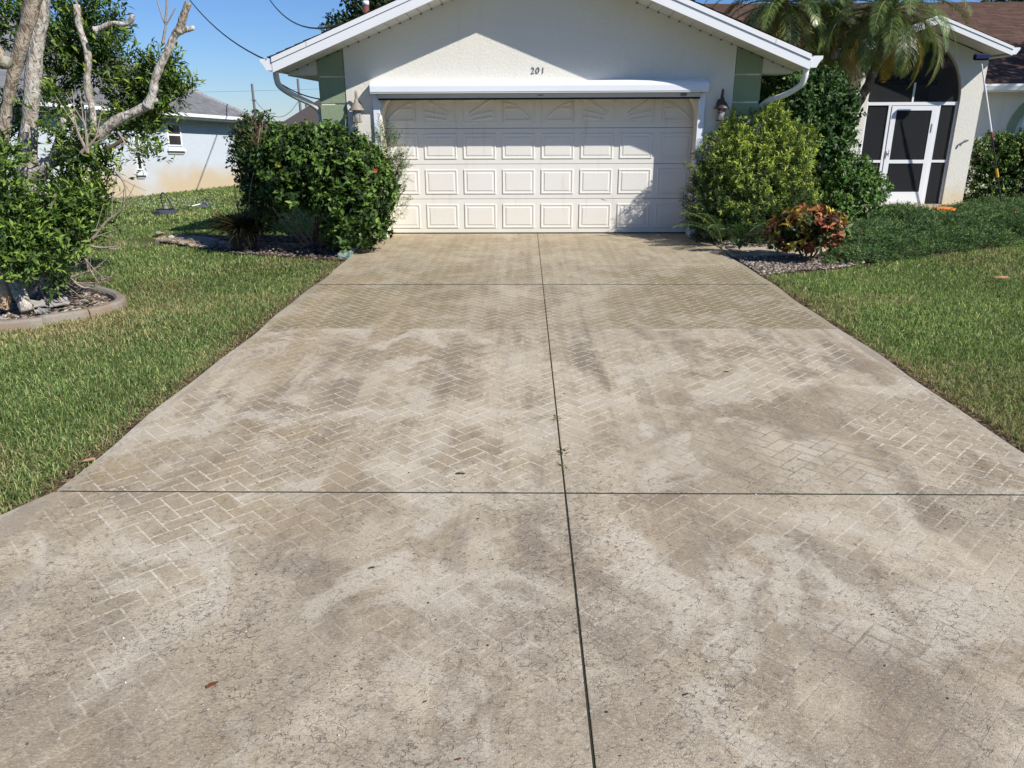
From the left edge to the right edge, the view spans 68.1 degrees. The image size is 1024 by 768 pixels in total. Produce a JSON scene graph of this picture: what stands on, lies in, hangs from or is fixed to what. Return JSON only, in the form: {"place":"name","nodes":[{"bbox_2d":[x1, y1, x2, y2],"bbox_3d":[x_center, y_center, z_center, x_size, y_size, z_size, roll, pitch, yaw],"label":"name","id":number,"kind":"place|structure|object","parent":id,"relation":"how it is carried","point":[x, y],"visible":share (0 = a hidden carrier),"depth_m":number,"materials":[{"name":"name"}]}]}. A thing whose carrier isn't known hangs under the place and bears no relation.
{"place":"outdoors","nodes":[
{"label":"outdoors","id":0,"kind":"place"},
{"bbox_2d":[0,0,1006,120],"label":"sky","id":1,"kind":"structure","parent":0,"point":[257,26],"materials":[{"name":"blue"}]},
{"bbox_2d":[0,233,1023,767],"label":"driveway","id":2,"kind":"structure","parent":0,"point":[750,523],"depth_m":3.28,"materials":[{"name":"stamped concrete"},{"name":"grout"}]},
{"bbox_2d":[206,681,217,688],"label":"fallen leaf","id":3,"kind":"object","parent":2,"relation":"on","point":[211,684],"visible":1,"depth_m":2.47,"materials":[{"name":"brown plant"}]},
{"bbox_2d":[7,248,1002,767],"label":"debris","id":4,"kind":"object","parent":2,"relation":"on","point":[469,574],"visible":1,"depth_m":2.82,"materials":[{"name":"brown"}]},
{"bbox_2d":[556,444,568,455],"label":"weed","id":5,"kind":"object","parent":2,"relation":"on","point":[560,451],"visible":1,"depth_m":4.21,"materials":[{"name":"green plant"}]},
{"bbox_2d":[0,121,1023,514],"bbox_3d":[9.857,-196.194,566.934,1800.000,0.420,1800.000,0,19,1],"label":"ground","id":6,"kind":"structure","parent":0,"point":[154,243],"depth_m":6.56,"materials":[{"name":"green plant"}]},
{"bbox_2d":[0,286,112,319],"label":"mulch","id":7,"kind":"object","parent":6,"relation":"on","point":[76,301],"visible":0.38,"depth_m":7.79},
{"bbox_2d":[34,307,54,313],"bbox_3d":[-4.491,-0.707,7.269,0.179,0.061,0.097,6,20,16],"label":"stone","id":8,"kind":"object","parent":7,"relation":"on","point":[39,310],"visible":1,"depth_m":7.25,"materials":[{"name":"white stone"}]},
{"bbox_2d":[30,297,70,307],"bbox_3d":[-4.598,-0.820,7.553,0.348,0.085,0.199,-11,22,-28],"label":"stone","id":9,"kind":"object","parent":7,"relation":"on","point":[41,303],"visible":0.92,"depth_m":7.51,"materials":[{"name":"white stone"}]},
{"bbox_2d":[0,277,127,331],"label":"bed curb","id":10,"kind":"structure","parent":6,"relation":"on","point":[118,299],"depth_m":7.24,"materials":[{"name":"concrete"}]},
{"bbox_2d":[0,0,205,313],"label":"tree","id":11,"kind":"object","parent":6,"relation":"on","point":[70,200],"visible":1,"depth_m":7.44,"materials":[{"name":"green plant"}]},
{"bbox_2d":[0,15,255,197],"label":"house","id":12,"kind":"structure","parent":6,"relation":"on","point":[198,147],"depth_m":24.48,"materials":[{"name":"white paint"}]},
{"bbox_2d":[132,134,146,178],"bbox_3d":[-11.423,-6.949,23.173,0.123,1.310,0.353,8,21,22],"label":"window","id":13,"kind":"structure","parent":12,"relation":"in","point":[141,176],"depth_m":23.21,"materials":[{"name":"white paint"}]},
{"bbox_2d":[165,123,185,153],"bbox_3d":[-10.830,-7.870,24.344,0.116,0.976,0.711,8,21,22],"label":"window","id":14,"kind":"structure","parent":12,"relation":"in","point":[175,137],"depth_m":24.34,"materials":[{"name":"white paint"}]},
{"bbox_2d":[155,231,164,234],"bbox_3d":[-5.795,-2.475,12.439,0.142,0.079,0.128,8,21,22],"label":"stone","id":15,"kind":"object","parent":6,"relation":"on","point":[158,233],"visible":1,"depth_m":12.42,"materials":[{"name":"stone"}]},
{"bbox_2d":[108,196,217,206],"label":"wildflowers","id":16,"kind":"object","parent":6,"relation":"on","point":[165,201],"visible":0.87,"depth_m":20.60,"materials":[{"name":"green plant"}]},
{"bbox_2d":[152,192,177,214],"bbox_3d":[-7.716,-4.015,16.798,0.520,0.460,0.520,0,19,1],"label":"surface cleaner","id":17,"kind":"object","parent":6,"relation":"on","point":[164,210],"visible":1,"depth_m":16.75,"materials":[{"name":"grey metal"}]},
{"bbox_2d":[183,202,208,208],"bbox_3d":[-7.726,-4.310,18.351,0.238,0.137,0.916,6,20,16],"label":"pressure wand","id":18,"kind":"object","parent":6,"relation":"on","point":[203,204],"visible":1,"depth_m":18.68,"materials":[{"name":"white paint"}]},
{"bbox_2d":[251,84,257,126],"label":"utility pole","id":19,"kind":"object","parent":6,"relation":"on","point":[253,98],"visible":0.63,"depth_m":112.83,"materials":[{"name":"grey wood"}]},
{"bbox_2d":[159,234,360,261],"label":"mulch","id":20,"kind":"object","parent":6,"relation":"on","point":[277,238],"visible":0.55,"depth_m":10.92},
{"bbox_2d":[178,240,187,244],"bbox_3d":[-4.975,-2.128,11.430,0.148,0.077,0.124,9,21,24],"label":"stone","id":21,"kind":"object","parent":20,"relation":"on","point":[180,242],"visible":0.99,"depth_m":11.41,"materials":[{"name":"stone"}]},
{"bbox_2d":[155,236,219,243],"bbox_3d":[-4.980,-2.243,11.899,1.026,0.090,0.544,5,20,14],"label":"stone edging","id":22,"kind":"object","parent":20,"relation":"on","point":[198,238],"visible":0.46,"depth_m":11.77,"materials":[{"name":"stone"}]},
{"bbox_2d":[189,243,198,246],"bbox_3d":[-4.704,-2.058,11.226,0.161,0.059,0.101,0,19,1],"label":"stone","id":23,"kind":"object","parent":20,"relation":"on","point":[193,245],"visible":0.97,"depth_m":11.19,"materials":[{"name":"stone"}]},
{"bbox_2d":[202,241,218,245],"bbox_3d":[-4.504,-2.080,11.295,0.236,0.083,0.170,0,19,1],"label":"stone","id":24,"kind":"object","parent":20,"relation":"on","point":[207,243],"visible":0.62,"depth_m":11.25,"materials":[{"name":"stone"}]},
{"bbox_2d":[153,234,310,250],"bbox_3d":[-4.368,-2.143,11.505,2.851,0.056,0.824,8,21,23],"label":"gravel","id":25,"kind":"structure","parent":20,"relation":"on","point":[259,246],"depth_m":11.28,"materials":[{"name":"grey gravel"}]},
{"bbox_2d":[202,176,280,251],"bbox_3d":[-3.850,-2.373,10.722,1.127,1.131,1.171,0,19,1],"label":"plant","id":26,"kind":"object","parent":20,"relation":"on","point":[242,233],"visible":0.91,"depth_m":10.64,"materials":[{"name":"green plant"}]},
{"bbox_2d":[223,109,290,237],"bbox_3d":[-3.669,-2.940,10.942,1.044,1.962,1.498,0,19,1],"label":"shrub","id":27,"kind":"object","parent":20,"relation":"on","point":[241,146],"visible":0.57,"depth_m":10.62,"materials":[{"name":"green plant"}]},
{"bbox_2d":[248,118,267,217],"bbox_3d":[-3.744,-2.809,10.743,0.288,1.841,1.100,-17,25,-40],"label":"grass plume","id":28,"kind":"object","parent":20,"relation":"on","point":[257,144],"depth_m":10.23,"materials":[{"name":"green plant"}]},
{"bbox_2d":[247,118,401,252],"bbox_3d":[-2.595,-2.739,10.544,2.049,1.816,1.896,0,19,1],"label":"hibiscus hedge","id":29,"kind":"object","parent":20,"relation":"on","point":[322,167],"visible":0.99,"depth_m":10.06,"materials":[{"name":"green plant"}]},
{"bbox_2d":[337,244,360,258],"bbox_3d":[-2.298,-1.917,10.759,0.174,0.105,1.204,-1,19,-3],"label":"splash block","id":30,"kind":"object","parent":20,"relation":"on","point":[341,254],"depth_m":10.25,"materials":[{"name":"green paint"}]},
{"bbox_2d":[327,113,413,228],"bbox_3d":[-2.015,-3.103,11.168,1.255,1.690,0.814,7,21,20],"label":"shrub","id":31,"kind":"object","parent":20,"relation":"on","point":[396,155],"visible":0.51,"depth_m":11.04,"materials":[{"name":"green plant"}]},
{"bbox_2d":[247,100,320,133],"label":"house","id":32,"kind":"structure","parent":6,"relation":"on","point":[309,113],"depth_m":85.27,"materials":[{"name":"beige"}]},
{"bbox_2d":[297,79,307,111],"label":"utility pole","id":33,"kind":"object","parent":6,"relation":"on","point":[298,90],"visible":0.2,"depth_m":112.50,"materials":[{"name":"grey wood"}]},
{"bbox_2d":[318,0,391,30],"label":"tree","id":34,"kind":"object","parent":6,"relation":"on","point":[355,4],"visible":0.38,"depth_m":24.27,"materials":[{"name":"green plant"}]},
{"bbox_2d":[6,262,1023,508],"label":"grass edge","id":35,"kind":"object","parent":6,"relation":"on","point":[270,316],"visible":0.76,"depth_m":5.15,"materials":[{"name":"green plant"}]},
{"bbox_2d":[260,0,1023,237],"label":"house","id":36,"kind":"structure","parent":6,"relation":"on","point":[545,116],"depth_m":11.66,"materials":[{"name":"beige paint"}]},
{"bbox_2d":[190,0,264,58],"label":"power line","id":37,"kind":"object","parent":36,"relation":"attached to","point":[226,36],"visible":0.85,"depth_m":14.92,"materials":[{"name":"black metal"}]},
{"bbox_2d":[282,84,319,99],"bbox_3d":[-3.370,-4.678,12.091,1.060,0.297,0.018,13,23,33],"label":"power line","id":38,"kind":"object","parent":36,"relation":"attached to","point":[301,94],"visible":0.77,"depth_m":12.09,"materials":[{"name":"black metal"}]},
{"bbox_2d":[270,0,343,28],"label":"power line","id":39,"kind":"object","parent":36,"relation":"attached to","point":[306,26],"visible":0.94,"depth_m":17.70,"materials":[{"name":"black metal"}]},
{"bbox_2d":[349,90,363,122],"bbox_3d":[-2.295,-4.096,11.194,0.224,0.451,0.242,0,19,1],"label":"wall lantern","id":40,"kind":"object","parent":36,"relation":"attached to","point":[356,105],"depth_m":11.15,"materials":[{"name":"brown metal"}]},
{"bbox_2d":[385,97,693,233],"bbox_3d":[0.406,-3.472,11.879,4.860,2.202,0.071,0,19,1],"label":"garage door","id":41,"kind":"structure","parent":36,"relation":"in","point":[563,165],"depth_m":11.87,"materials":[{"name":"white metal"}]},
{"bbox_2d":[714,89,729,120],"bbox_3d":[3.074,-4.088,11.103,0.224,0.451,0.242,0,19,1],"label":"wall lantern","id":42,"kind":"object","parent":36,"relation":"attached to","point":[721,103],"depth_m":11.06,"materials":[{"name":"brown metal"}]},
{"bbox_2d":[882,106,937,203],"bbox_3d":[8.152,-4.702,15.623,0.910,1.945,0.069,0,19,1],"label":"screen door","id":43,"kind":"structure","parent":36,"relation":"in","point":[911,128],"depth_m":15.60,"materials":[{"name":"white paint"}]},
{"bbox_2d":[1020,116,1023,133],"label":"window","id":44,"kind":"structure","parent":36,"relation":"in","point":[1022,126],"depth_m":17.31,"materials":[{"name":"white paint"}]},
{"bbox_2d":[705,196,1022,275],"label":"planting bed","id":45,"kind":"object","parent":6,"relation":"on","point":[867,263],"visible":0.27,"depth_m":9.93,"materials":[{"name":"soil"}]},
{"bbox_2d":[677,93,823,245],"bbox_3d":[3.597,-3.151,11.224,2.419,2.200,1.722,-10,22,-26],"label":"podocarpus shrub","id":46,"kind":"object","parent":45,"relation":"on","point":[774,180],"visible":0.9,"depth_m":11.03,"materials":[{"name":"green plant"}]},
{"bbox_2d":[704,0,852,160],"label":"palm tree","id":47,"kind":"object","parent":45,"relation":"on","point":[774,23],"visible":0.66,"depth_m":13.69,"materials":[{"name":"green plant"}]},
{"bbox_2d":[708,236,864,274],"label":"gravel","id":48,"kind":"structure","parent":45,"relation":"on","point":[792,263],"depth_m":9.71,"materials":[{"name":"grey gravel"}]},
{"bbox_2d":[672,212,726,243],"bbox_3d":[2.694,-2.211,10.767,0.772,0.489,0.906,-18,26,-41],"label":"palm seedling","id":49,"kind":"object","parent":48,"relation":"on","point":[717,235],"visible":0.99,"depth_m":10.76,"materials":[{"name":"green plant"}]},
{"bbox_2d":[758,202,853,257],"bbox_3d":[3.783,-1.914,9.726,1.095,0.805,1.000,-11,22,-28],"label":"croton","id":50,"kind":"object","parent":45,"relation":"on","point":[808,229],"visible":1,"depth_m":9.51,"materials":[{"name":"red plant"}]},
{"bbox_2d":[758,59,867,203],"bbox_3d":[4.783,-4.001,12.678,2.428,2.708,1.492,-15,24,-35],"label":"climbing shrub","id":51,"kind":"object","parent":45,"relation":"on","point":[835,127],"visible":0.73,"depth_m":12.33,"materials":[{"name":"green plant"}]},
{"bbox_2d":[770,0,891,204],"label":"palm tree","id":52,"kind":"object","parent":45,"relation":"on","point":[842,30],"visible":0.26,"depth_m":14.30,"materials":[{"name":"green plant"}]},
{"bbox_2d":[803,146,893,223],"bbox_3d":[5.610,-3.309,12.773,1.554,1.431,1.682,0,19,1],"label":"shrub","id":53,"kind":"object","parent":45,"relation":"on","point":[849,196],"visible":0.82,"depth_m":12.56,"materials":[{"name":"green plant"}]},
{"bbox_2d":[804,0,989,201],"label":"palm tree","id":54,"kind":"object","parent":45,"relation":"on","point":[885,21],"visible":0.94,"depth_m":13.21,"materials":[{"name":"green plant"}]},
{"bbox_2d":[864,204,957,213],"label":"porch slab","id":55,"kind":"structure","parent":45,"relation":"on","point":[932,205],"depth_m":15.68,"materials":[{"name":"concrete"}]},
{"bbox_2d":[973,53,1001,201],"bbox_3d":[9.313,-4.884,14.784,1.153,2.880,0.097,0,19,1],"label":"downspout","id":56,"kind":"object","parent":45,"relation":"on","point":[981,56],"visible":0.84,"depth_m":14.61,"materials":[{"name":"white paint"}]},
{"bbox_2d":[820,198,1023,263],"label":"juniper","id":57,"kind":"object","parent":6,"relation":"on","point":[909,230],"visible":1,"depth_m":10.86,"materials":[{"name":"green plant"}]},
{"bbox_2d":[939,192,1023,212],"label":"juniper","id":58,"kind":"object","parent":6,"relation":"on","point":[992,201],"visible":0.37,"depth_m":15.01,"materials":[{"name":"green plant"}]},
{"bbox_2d":[963,127,1023,201],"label":"hedge","id":59,"kind":"object","parent":6,"relation":"on","point":[1010,164],"visible":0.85,"depth_m":15.99,"materials":[{"name":"green plant"}]},
{"bbox_2d":[980,0,1023,1],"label":"tree","id":60,"kind":"object","parent":6,"relation":"on","point":[1003,1],"visible":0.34,"depth_m":30.24,"materials":[{"name":"green plant"}]},
{"bbox_2d":[721,221,850,256],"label":"front path","id":61,"kind":"structure","parent":0,"point":[751,251],"depth_m":10.41,"materials":[{"name":"concrete"}]},
{"bbox_2d":[719,222,768,248],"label":"palm seedling","id":62,"kind":"object","parent":61,"relation":"on","point":[741,239],"visible":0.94,"depth_m":10.33,"materials":[{"name":"green plant"}]},
{"bbox_2d":[935,207,955,212],"bbox_3d":[8.202,-3.296,14.405,0.455,0.132,0.254,0,19,1],"label":"coral block","id":63,"kind":"object","parent":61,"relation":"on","point":[948,208],"depth_m":14.32,"materials":[{"name":"orange stone"}]},
{"bbox_2d":[762,242,1023,450],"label":"grass","id":64,"kind":"structure","parent":0,"point":[841,294],"depth_m":7.23,"materials":[{"name":"green plant"}]},
{"bbox_2d":[992,276,1010,277],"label":"fallen leaf","id":65,"kind":"object","parent":64,"relation":"on","point":[1001,277],"visible":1,"depth_m":8.54,"materials":[{"name":"brown plant"}]}
]}

